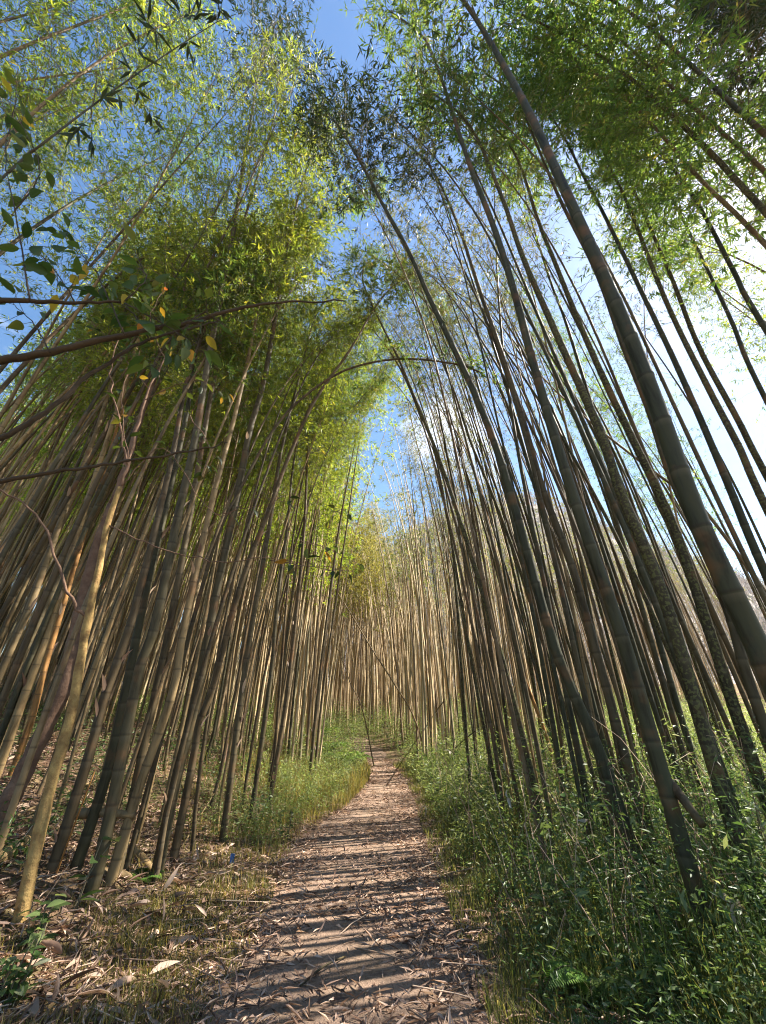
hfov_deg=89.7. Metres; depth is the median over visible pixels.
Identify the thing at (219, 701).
bamboo
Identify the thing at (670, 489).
bamboo
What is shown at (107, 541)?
bamboo
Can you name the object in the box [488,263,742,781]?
bamboo
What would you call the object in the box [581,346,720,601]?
bamboo
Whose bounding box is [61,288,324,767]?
bamboo
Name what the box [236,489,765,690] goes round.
hill
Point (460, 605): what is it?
bamboo
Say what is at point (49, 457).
bamboo
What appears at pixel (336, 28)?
sky
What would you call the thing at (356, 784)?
dry grass
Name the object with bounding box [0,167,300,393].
bamboo
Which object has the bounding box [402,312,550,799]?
bamboo
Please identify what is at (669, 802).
bamboo
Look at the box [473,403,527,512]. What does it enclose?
bamboo
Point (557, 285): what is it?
bamboo
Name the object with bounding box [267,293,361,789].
bamboo
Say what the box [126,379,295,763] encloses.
bamboo
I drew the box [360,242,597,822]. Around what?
bamboo
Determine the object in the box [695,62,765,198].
bamboo
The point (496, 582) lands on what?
bamboo
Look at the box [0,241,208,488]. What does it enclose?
bamboo
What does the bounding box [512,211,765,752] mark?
bamboo
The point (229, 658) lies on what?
bamboo
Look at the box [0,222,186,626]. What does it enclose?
bamboo
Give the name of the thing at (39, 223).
bamboo
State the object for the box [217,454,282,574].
bamboo
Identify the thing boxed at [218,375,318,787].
bamboo
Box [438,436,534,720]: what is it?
bamboo
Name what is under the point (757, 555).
bamboo
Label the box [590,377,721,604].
bamboo
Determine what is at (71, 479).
bamboo
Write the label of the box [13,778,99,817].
fallen culm
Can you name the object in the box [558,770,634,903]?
broad leaved plant
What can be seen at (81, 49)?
bamboo
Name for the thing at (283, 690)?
bamboo
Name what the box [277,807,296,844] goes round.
weed
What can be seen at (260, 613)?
bamboo
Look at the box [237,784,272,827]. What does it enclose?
weed
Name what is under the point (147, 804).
bamboo
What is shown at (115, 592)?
bamboo
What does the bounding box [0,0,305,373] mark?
bamboo
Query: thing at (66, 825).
bamboo
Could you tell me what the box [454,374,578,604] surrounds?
bamboo
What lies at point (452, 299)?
bamboo
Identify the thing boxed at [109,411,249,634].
bamboo
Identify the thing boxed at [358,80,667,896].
bamboo
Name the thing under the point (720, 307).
bamboo
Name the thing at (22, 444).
bamboo
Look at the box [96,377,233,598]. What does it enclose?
bamboo
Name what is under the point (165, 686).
bamboo
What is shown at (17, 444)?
bamboo
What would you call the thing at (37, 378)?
bamboo
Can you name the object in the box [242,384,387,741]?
bamboo
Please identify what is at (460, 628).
bamboo
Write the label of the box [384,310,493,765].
bamboo
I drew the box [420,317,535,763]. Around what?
bamboo
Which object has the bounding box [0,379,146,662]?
bamboo
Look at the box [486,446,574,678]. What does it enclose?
bamboo
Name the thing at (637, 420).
bamboo
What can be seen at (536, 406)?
bamboo
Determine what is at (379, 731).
undergrowth
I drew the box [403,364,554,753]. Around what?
bamboo
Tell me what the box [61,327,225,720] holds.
bamboo
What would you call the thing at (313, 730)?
bamboo
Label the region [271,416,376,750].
bamboo
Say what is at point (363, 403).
bamboo
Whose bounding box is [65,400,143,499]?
bamboo
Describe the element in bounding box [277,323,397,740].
bamboo
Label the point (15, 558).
bamboo
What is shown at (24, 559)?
bamboo
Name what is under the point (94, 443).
bamboo
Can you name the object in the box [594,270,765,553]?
bamboo
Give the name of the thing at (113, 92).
bamboo
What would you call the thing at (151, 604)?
bamboo
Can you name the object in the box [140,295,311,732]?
bamboo
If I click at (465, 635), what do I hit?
bamboo
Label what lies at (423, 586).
bamboo
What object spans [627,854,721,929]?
broad leaved plant
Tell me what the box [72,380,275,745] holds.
bamboo
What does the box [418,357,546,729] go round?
bamboo
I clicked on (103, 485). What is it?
bamboo
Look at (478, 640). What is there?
bamboo
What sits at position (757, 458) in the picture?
bamboo
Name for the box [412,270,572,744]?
bamboo
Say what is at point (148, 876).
fern
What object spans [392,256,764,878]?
bamboo
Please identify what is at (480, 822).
sunlit undergrowth
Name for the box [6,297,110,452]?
bamboo
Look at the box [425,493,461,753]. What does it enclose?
bamboo
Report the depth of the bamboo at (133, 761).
7.18 m
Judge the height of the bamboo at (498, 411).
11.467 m
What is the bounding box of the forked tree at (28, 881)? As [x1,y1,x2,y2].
[0,247,363,929]
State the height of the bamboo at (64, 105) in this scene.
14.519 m
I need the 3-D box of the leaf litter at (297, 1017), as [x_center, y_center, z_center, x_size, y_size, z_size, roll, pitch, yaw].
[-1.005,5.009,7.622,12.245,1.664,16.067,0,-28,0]
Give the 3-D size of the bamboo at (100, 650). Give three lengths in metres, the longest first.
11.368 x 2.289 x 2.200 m
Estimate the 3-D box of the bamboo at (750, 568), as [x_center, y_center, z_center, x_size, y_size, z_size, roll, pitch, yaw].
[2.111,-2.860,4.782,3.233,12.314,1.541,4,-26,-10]
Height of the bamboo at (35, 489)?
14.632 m
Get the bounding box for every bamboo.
[0,0,22,86]
[0,0,30,50]
[0,0,81,273]
[0,0,161,163]
[0,0,222,169]
[0,0,227,194]
[0,0,239,240]
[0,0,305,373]
[0,7,255,434]
[0,7,334,715]
[0,23,149,221]
[0,39,112,258]
[0,75,297,565]
[0,90,229,271]
[0,109,101,347]
[0,137,181,419]
[0,163,392,620]
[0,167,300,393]
[0,168,150,651]
[0,171,340,856]
[0,181,191,571]
[0,185,341,745]
[0,198,209,501]
[0,201,243,504]
[0,206,212,777]
[0,212,314,643]
[0,214,293,467]
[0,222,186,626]
[0,227,299,747]
[0,229,183,725]
[0,234,288,726]
[0,235,215,648]
[0,237,139,631]
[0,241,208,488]
[0,253,201,684]
[0,280,182,521]
[0,280,211,578]
[0,305,115,408]
[0,305,240,471]
[0,312,111,447]
[0,326,199,552]
[0,329,109,605]
[0,329,270,598]
[0,378,110,492]
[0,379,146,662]
[0,380,106,608]
[0,381,115,592]
[0,438,168,693]
[2,0,235,178]
[2,331,104,433]
[3,306,180,541]
[3,388,193,709]
[4,215,231,413]
[6,285,211,780]
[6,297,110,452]
[6,314,193,649]
[9,396,164,630]
[10,262,229,691]
[13,213,289,542]
[16,258,206,747]
[16,322,230,581]
[21,252,121,487]
[21,304,248,474]
[26,258,305,834]
[26,364,203,677]
[30,298,271,667]
[36,357,207,793]
[41,493,94,586]
[43,386,172,708]
[45,240,284,876]
[45,397,194,680]
[49,371,293,740]
[50,293,275,761]
[51,320,280,758]
[52,363,187,652]
[53,299,298,812]
[56,465,143,641]
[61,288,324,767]
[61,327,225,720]
[62,410,184,720]
[64,426,176,712]
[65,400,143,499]
[67,332,267,751]
[69,214,278,874]
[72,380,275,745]
[77,381,200,566]
[81,0,344,901]
[81,365,185,690]
[85,325,279,729]
[88,319,252,535]
[88,446,180,714]
[94,339,293,646]
[94,365,224,610]
[95,350,294,791]
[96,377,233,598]
[101,304,281,575]
[102,392,296,745]
[104,190,330,885]
[104,468,201,721]
[105,359,264,722]
[105,375,270,754]
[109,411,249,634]
[112,381,216,725]
[113,299,394,830]
[113,366,242,720]
[117,0,354,880]
[123,338,506,871]
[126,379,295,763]
[134,378,238,720]
[137,378,275,843]
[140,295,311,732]
[143,233,354,676]
[145,387,292,668]
[150,88,367,880]
[150,297,343,741]
[151,297,390,886]
[152,376,295,726]
[157,264,301,826]
[161,325,314,761]
[162,392,322,769]
[163,376,221,707]
[168,242,441,863]
[168,337,315,753]
[174,386,278,581]
[177,294,299,540]
[180,428,270,618]
[183,352,304,606]
[186,353,362,767]
[190,300,358,850]
[197,381,318,774]
[199,388,329,608]
[200,365,348,709]
[202,388,290,697]
[203,306,320,765]
[204,445,339,700]
[208,308,361,810]
[210,370,311,750]
[215,278,390,830]
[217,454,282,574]
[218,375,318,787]
[219,265,358,843]
[224,421,375,794]
[226,426,302,721]
[229,307,310,741]
[238,377,366,760]
[241,318,359,776]
[241,362,398,809]
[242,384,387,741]
[245,347,372,759]
[248,354,347,825]
[253,336,359,813]
[255,427,341,767]
[266,335,378,725]
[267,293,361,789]
[267,384,352,778]
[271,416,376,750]
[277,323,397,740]
[277,335,413,738]
[280,16,659,928]
[287,377,370,754]
[296,354,373,610]
[309,118,553,897]
[309,374,388,777]
[313,357,400,771]
[316,558,425,754]
[317,268,526,852]
[319,235,548,846]
[323,281,506,842]
[333,633,374,766]
[336,254,515,828]
[339,0,727,980]
[347,222,612,860]
[349,169,558,885]
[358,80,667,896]
[360,78,682,684]
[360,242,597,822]
[365,199,504,788]
[365,351,487,649]
[367,275,542,792]
[370,222,582,795]
[376,316,501,821]
[379,221,529,696]
[381,182,566,846]
[381,316,485,710]
[381,336,461,702]
[384,305,543,810]
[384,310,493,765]
[386,32,751,855]
[392,0,765,695]
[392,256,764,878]
[392,353,506,776]
[393,425,446,747]
[395,165,637,911]
[396,215,628,812]
[396,251,636,713]
[396,306,517,783]
[397,36,765,948]
[397,299,508,796]
[397,335,472,805]
[397,431,432,757]
[398,109,594,902]
[398,398,476,776]
[399,445,454,761]
[401,401,466,762]
[402,123,624,850]
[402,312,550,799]
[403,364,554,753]
[403,419,482,760]
[406,11,765,606]
[407,439,480,722]
[408,284,569,669]
[409,272,506,756]
[409,279,556,767]
[409,442,470,753]
[410,389,464,733]
[411,299,599,780]
[411,353,494,466]
[411,373,487,592]
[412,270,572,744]
[415,346,572,786]
[416,220,640,769]
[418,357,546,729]
[419,469,464,746]
[420,269,701,857]
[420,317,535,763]
[420,380,551,794]
[421,473,467,725]
[422,310,576,674]
[423,410,476,563]
[424,448,478,760]
[425,292,593,659]
[425,334,557,774]
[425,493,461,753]
[427,163,723,861]
[427,394,558,783]
[429,73,746,693]
[429,253,680,883]
[429,394,490,793]
[431,508,484,719]
[432,297,614,690]
[433,207,703,837]
[435,404,529,807]
[435,432,478,733]
[438,269,577,527]
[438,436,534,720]
[440,308,554,777]
[440,444,476,758]
[441,360,534,747]
[441,455,504,656]
[441,474,493,728]
[442,334,575,824]
[443,369,499,763]
[444,218,762,811]
[444,254,707,856]
[445,415,545,637]
[446,289,552,561]
[446,405,507,667]
[446,507,502,715]
[449,302,569,777]
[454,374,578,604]
[455,69,765,818]
[456,154,624,887]
[457,311,630,798]
[457,369,509,674]
[458,206,670,895]
[458,362,566,566]
[459,298,573,712]
[459,493,544,738]
[460,459,518,620]
[461,22,765,748]
[461,137,598,893]
[461,287,664,831]
[462,462,544,744]
[464,304,662,691]
[464,416,529,750]
[465,463,518,706]
[467,329,585,597]
[469,0,765,308]
[469,289,652,780]
[472,465,518,707]
[473,118,663,811]
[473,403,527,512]
[476,236,709,796]
[476,427,547,647]
[477,0,765,291]
[478,121,728,863]
[479,459,531,706]
[480,276,687,783]
[483,340,606,725]
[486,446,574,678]
[488,153,685,576]
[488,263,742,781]
[489,275,698,791]
[498,51,765,585]
[500,279,644,860]
[500,298,608,473]
[504,0,765,271]
[505,790,517,884]
[506,257,598,780]
[507,351,765,592]
[507,416,552,527]
[508,227,724,644]
[508,287,643,530]
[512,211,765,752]
[513,294,703,833]
[515,297,748,814]
[522,348,724,763]
[523,0,765,180]
[525,319,552,530]
[526,27,765,516]
[529,22,765,335]
[529,326,688,527]
[544,363,658,545]
[544,363,765,770]
[548,360,721,532]
[549,388,722,692]
[552,90,765,481]
[554,70,765,405]
[554,386,665,542]
[556,388,720,746]
[562,348,765,701]
[580,297,765,620]
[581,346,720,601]
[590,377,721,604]
[593,426,681,566]
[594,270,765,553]
[595,196,765,359]
[599,324,736,525]
[621,229,765,382]
[625,205,681,532]
[635,215,765,423]
[641,438,753,572]
[666,394,765,611]
[672,0,765,149]
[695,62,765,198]
[714,136,765,286]
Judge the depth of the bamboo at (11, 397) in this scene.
9.57 m
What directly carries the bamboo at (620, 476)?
on the ground at (388, 749)
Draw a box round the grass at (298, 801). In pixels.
[88,730,374,851]
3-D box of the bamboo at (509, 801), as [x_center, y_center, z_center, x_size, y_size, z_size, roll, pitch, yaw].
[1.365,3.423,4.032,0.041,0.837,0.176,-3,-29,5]
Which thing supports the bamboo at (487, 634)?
on the ground at (388, 749)
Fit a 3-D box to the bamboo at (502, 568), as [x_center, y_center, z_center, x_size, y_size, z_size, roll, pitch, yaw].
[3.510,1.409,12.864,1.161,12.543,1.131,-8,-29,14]
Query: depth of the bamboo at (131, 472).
12.82 m
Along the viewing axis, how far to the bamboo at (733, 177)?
5.97 m
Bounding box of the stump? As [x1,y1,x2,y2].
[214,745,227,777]
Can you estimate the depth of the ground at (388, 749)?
3.43 m
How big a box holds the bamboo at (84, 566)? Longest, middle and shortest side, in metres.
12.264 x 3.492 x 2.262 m
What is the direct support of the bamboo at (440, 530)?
on the ground at (388, 749)
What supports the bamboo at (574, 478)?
on the ground at (388, 749)
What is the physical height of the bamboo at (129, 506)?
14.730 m
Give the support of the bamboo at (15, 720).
on the ground at (388, 749)
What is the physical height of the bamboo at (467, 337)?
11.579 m
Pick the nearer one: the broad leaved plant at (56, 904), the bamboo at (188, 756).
the broad leaved plant at (56, 904)
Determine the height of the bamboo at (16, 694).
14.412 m
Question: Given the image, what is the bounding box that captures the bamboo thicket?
[0,215,765,766]
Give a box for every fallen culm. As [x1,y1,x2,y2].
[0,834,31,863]
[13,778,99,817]
[54,770,95,878]
[75,807,136,819]
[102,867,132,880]
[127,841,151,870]
[181,783,220,847]
[300,956,345,986]
[672,779,706,827]
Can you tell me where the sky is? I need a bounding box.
[0,0,765,651]
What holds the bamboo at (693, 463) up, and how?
on the ground at (388, 749)
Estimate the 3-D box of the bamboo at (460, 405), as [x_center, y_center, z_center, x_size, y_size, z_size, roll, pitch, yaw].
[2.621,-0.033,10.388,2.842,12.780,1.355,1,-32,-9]
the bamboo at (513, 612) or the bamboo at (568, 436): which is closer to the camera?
the bamboo at (568, 436)
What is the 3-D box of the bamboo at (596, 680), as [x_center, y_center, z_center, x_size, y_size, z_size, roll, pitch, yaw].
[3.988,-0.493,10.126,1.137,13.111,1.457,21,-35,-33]
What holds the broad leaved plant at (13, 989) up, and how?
on the ground at (388, 749)
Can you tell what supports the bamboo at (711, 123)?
on the ground at (388, 749)
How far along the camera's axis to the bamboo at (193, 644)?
9.95 m
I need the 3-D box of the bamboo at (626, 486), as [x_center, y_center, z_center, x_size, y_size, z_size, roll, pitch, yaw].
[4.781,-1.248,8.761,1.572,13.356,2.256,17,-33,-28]
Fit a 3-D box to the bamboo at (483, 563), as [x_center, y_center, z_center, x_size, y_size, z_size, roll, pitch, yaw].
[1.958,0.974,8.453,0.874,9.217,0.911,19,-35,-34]
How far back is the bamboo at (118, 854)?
6.33 m
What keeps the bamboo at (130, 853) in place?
on the ground at (388, 749)
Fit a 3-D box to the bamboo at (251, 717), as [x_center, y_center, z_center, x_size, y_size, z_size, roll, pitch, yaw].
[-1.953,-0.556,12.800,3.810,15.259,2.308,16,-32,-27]
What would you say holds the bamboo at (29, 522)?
on the ground at (388, 749)
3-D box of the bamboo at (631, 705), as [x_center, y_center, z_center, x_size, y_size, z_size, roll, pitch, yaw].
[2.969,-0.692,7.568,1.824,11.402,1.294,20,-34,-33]
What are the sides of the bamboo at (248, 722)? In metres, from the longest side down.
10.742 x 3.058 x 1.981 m
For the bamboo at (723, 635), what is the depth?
5.65 m
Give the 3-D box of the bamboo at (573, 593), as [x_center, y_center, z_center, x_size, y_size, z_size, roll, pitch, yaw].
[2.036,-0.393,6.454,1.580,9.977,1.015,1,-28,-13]
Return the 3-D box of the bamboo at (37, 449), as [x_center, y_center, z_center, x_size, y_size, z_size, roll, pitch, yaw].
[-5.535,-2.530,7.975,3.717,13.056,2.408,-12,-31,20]
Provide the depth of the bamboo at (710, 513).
13.57 m
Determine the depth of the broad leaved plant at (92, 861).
3.10 m
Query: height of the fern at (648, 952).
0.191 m
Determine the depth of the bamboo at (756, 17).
6.24 m
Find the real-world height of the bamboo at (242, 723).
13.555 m
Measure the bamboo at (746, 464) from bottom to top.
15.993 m
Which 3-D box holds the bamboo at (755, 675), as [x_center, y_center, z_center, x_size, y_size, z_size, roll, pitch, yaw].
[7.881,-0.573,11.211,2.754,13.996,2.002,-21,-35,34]
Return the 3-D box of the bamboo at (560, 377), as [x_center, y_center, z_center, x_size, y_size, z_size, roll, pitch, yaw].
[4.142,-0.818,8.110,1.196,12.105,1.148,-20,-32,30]
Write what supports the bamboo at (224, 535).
on the ground at (388, 749)
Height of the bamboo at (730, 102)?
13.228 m
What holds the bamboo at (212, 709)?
on the ground at (388, 749)
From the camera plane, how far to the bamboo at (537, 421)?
10.18 m
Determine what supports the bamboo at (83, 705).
on the ground at (388, 749)
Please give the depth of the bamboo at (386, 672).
12.91 m
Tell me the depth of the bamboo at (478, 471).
9.99 m
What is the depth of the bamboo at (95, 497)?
6.82 m
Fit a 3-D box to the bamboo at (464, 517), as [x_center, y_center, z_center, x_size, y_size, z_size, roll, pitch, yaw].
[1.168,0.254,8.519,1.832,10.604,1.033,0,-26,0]
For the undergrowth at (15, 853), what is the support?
on the ground at (388, 749)
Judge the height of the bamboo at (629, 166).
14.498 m
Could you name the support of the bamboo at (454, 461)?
on the ground at (388, 749)
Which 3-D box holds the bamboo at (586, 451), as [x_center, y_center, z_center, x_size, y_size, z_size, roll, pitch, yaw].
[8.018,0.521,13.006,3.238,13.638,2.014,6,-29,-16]
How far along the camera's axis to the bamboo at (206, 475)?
9.80 m
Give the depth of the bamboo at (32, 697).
8.36 m
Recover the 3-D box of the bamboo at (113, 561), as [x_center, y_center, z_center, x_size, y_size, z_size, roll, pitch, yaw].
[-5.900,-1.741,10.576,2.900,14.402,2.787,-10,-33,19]
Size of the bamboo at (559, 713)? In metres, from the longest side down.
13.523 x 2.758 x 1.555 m
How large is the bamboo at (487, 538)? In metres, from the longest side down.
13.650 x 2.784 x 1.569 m
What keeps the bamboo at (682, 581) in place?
on the ground at (388, 749)
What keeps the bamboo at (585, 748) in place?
on the ground at (388, 749)
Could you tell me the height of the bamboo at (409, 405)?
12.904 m
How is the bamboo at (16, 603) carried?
on the ground at (388, 749)
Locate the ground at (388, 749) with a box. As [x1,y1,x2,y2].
[0,669,765,1023]
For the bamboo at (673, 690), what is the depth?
5.07 m
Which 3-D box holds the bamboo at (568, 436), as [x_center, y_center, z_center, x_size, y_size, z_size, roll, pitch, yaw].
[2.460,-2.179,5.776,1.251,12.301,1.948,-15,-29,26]
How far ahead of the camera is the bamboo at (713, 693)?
5.34 m
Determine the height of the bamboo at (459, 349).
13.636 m
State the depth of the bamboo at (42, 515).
9.52 m
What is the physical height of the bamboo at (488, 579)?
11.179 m
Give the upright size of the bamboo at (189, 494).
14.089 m
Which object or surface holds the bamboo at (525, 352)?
on the ground at (388, 749)
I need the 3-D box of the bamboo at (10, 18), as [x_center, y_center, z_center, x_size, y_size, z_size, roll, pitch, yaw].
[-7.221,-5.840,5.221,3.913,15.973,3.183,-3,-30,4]
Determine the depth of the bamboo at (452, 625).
15.74 m
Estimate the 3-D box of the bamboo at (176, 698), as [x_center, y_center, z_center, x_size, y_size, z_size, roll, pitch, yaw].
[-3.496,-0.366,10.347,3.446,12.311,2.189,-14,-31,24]
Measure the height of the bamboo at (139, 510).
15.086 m
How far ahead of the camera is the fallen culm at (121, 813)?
3.70 m
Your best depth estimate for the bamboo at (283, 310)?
7.16 m
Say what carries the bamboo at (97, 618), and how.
on the ground at (388, 749)
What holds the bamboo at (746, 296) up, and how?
on the ground at (388, 749)
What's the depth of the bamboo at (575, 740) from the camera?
5.12 m
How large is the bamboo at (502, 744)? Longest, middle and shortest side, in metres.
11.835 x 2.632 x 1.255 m
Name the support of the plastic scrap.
on the ground at (388, 749)
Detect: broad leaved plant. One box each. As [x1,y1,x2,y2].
[0,920,55,1009]
[15,893,70,949]
[67,836,120,912]
[514,862,579,941]
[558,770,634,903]
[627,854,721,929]
[695,770,757,884]
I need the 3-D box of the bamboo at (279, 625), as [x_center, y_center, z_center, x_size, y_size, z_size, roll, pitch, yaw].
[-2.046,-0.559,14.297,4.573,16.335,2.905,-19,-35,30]
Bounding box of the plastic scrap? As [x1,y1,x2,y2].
[229,853,234,863]
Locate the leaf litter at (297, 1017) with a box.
[0,721,765,1023]
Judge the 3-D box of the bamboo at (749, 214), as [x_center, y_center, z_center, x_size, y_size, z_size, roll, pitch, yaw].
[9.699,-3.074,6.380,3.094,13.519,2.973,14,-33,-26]
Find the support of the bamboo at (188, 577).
on the ground at (388, 749)
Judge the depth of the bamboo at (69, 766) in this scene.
6.90 m
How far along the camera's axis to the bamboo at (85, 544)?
12.43 m
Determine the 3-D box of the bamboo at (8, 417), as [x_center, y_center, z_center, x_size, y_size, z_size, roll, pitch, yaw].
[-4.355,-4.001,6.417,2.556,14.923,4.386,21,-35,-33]
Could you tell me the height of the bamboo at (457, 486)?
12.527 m
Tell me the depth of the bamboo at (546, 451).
7.97 m
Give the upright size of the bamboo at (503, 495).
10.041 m
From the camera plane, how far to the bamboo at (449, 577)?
11.50 m
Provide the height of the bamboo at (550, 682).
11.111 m
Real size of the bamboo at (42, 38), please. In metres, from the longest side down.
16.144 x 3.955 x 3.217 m
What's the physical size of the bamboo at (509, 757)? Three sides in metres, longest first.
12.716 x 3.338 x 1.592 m
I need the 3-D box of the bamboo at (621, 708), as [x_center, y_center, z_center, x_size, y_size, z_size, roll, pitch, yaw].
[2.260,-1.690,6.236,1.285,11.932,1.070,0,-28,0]
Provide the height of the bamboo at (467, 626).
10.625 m
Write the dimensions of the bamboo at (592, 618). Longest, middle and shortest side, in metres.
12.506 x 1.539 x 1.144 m
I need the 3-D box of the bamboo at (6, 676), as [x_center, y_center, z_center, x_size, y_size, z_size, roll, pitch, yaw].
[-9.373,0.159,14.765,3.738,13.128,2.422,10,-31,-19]
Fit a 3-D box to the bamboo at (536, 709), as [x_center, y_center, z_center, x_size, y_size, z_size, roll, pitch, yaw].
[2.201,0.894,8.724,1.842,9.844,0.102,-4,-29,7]
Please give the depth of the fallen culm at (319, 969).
2.58 m
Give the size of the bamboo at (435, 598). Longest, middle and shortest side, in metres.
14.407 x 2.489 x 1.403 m
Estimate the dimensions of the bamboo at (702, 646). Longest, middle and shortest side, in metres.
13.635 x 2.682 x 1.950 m
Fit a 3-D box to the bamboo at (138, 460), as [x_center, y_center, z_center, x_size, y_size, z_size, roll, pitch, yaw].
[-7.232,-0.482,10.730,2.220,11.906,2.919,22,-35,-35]
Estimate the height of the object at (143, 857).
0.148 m
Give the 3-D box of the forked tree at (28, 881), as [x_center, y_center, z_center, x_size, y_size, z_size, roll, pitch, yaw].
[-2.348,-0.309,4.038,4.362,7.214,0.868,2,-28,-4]
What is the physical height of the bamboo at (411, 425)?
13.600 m
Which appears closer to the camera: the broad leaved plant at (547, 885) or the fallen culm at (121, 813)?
the broad leaved plant at (547, 885)
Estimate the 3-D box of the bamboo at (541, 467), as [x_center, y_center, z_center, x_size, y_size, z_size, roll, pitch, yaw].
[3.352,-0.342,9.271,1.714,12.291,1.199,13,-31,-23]
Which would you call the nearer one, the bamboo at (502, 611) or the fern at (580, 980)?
the fern at (580, 980)
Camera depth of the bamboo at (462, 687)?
8.10 m
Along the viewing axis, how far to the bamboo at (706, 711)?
5.35 m
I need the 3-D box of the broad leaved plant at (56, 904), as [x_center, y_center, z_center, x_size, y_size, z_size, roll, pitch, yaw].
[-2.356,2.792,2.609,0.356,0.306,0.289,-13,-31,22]
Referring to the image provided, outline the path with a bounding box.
[200,737,509,1023]
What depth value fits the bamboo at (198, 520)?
14.89 m
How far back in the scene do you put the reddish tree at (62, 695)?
4.13 m
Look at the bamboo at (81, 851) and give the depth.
5.31 m
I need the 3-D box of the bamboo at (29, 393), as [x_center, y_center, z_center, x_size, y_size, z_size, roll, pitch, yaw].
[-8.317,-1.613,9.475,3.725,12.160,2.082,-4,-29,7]
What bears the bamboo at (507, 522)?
on the ground at (388, 749)
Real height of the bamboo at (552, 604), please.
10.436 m
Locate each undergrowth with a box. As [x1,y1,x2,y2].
[0,680,303,871]
[2,680,765,817]
[399,691,765,864]
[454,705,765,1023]
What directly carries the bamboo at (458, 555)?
on the ground at (388, 749)
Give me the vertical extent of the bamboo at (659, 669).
13.157 m
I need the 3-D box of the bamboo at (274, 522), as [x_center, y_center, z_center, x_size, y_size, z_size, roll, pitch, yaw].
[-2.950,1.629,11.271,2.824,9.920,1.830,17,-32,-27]
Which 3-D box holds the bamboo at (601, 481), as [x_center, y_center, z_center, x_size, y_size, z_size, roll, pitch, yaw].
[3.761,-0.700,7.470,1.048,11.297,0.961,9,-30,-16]
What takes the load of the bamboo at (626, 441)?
on the ground at (388, 749)
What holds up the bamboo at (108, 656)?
on the ground at (388, 749)
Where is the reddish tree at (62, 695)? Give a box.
[0,190,222,826]
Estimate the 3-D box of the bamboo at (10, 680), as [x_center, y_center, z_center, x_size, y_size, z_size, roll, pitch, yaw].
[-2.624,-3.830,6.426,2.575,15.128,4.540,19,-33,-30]
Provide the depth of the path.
2.91 m
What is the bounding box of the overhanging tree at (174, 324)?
[0,67,344,483]
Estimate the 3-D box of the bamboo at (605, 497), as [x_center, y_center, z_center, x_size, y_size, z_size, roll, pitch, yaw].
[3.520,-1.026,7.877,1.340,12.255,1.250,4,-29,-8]
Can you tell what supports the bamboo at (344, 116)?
on the ground at (388, 749)
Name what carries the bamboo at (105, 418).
on the ground at (388, 749)
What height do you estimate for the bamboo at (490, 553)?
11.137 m
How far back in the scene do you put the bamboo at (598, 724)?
6.52 m
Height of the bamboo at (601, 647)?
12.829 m
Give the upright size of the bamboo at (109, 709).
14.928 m
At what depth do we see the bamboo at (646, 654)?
7.04 m
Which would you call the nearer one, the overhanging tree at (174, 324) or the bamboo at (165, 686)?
the overhanging tree at (174, 324)
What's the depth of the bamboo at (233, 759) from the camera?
7.24 m
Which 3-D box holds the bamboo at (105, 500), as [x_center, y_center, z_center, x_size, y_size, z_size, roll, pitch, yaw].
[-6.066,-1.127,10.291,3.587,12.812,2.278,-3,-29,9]
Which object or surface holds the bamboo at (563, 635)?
on the ground at (388, 749)
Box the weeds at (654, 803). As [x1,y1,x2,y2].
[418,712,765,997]
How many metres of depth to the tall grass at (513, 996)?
2.66 m
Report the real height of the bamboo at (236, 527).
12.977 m
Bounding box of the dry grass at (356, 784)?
[0,736,372,1023]
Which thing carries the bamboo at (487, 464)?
on the ground at (388, 749)
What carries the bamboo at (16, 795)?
on the ground at (388, 749)
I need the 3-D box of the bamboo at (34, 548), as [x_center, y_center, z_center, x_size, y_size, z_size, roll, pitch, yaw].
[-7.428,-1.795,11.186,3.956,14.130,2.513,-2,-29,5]
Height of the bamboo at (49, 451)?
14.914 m
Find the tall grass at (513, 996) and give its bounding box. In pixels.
[390,746,765,1023]
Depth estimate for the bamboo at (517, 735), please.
5.65 m
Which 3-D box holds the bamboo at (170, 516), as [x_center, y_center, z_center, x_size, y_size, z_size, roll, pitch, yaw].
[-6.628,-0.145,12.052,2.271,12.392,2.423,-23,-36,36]
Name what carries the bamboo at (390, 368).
on the ground at (388, 749)
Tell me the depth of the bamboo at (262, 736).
9.02 m
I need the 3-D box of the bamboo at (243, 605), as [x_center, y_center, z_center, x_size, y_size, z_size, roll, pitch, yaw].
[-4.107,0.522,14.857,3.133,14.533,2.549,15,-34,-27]
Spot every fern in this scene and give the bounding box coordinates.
[128,867,164,882]
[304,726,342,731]
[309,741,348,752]
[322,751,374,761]
[541,941,657,1009]
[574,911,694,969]
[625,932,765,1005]
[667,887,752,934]
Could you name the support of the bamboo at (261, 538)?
on the ground at (388, 749)
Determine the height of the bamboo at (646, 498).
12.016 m
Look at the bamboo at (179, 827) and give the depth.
6.43 m

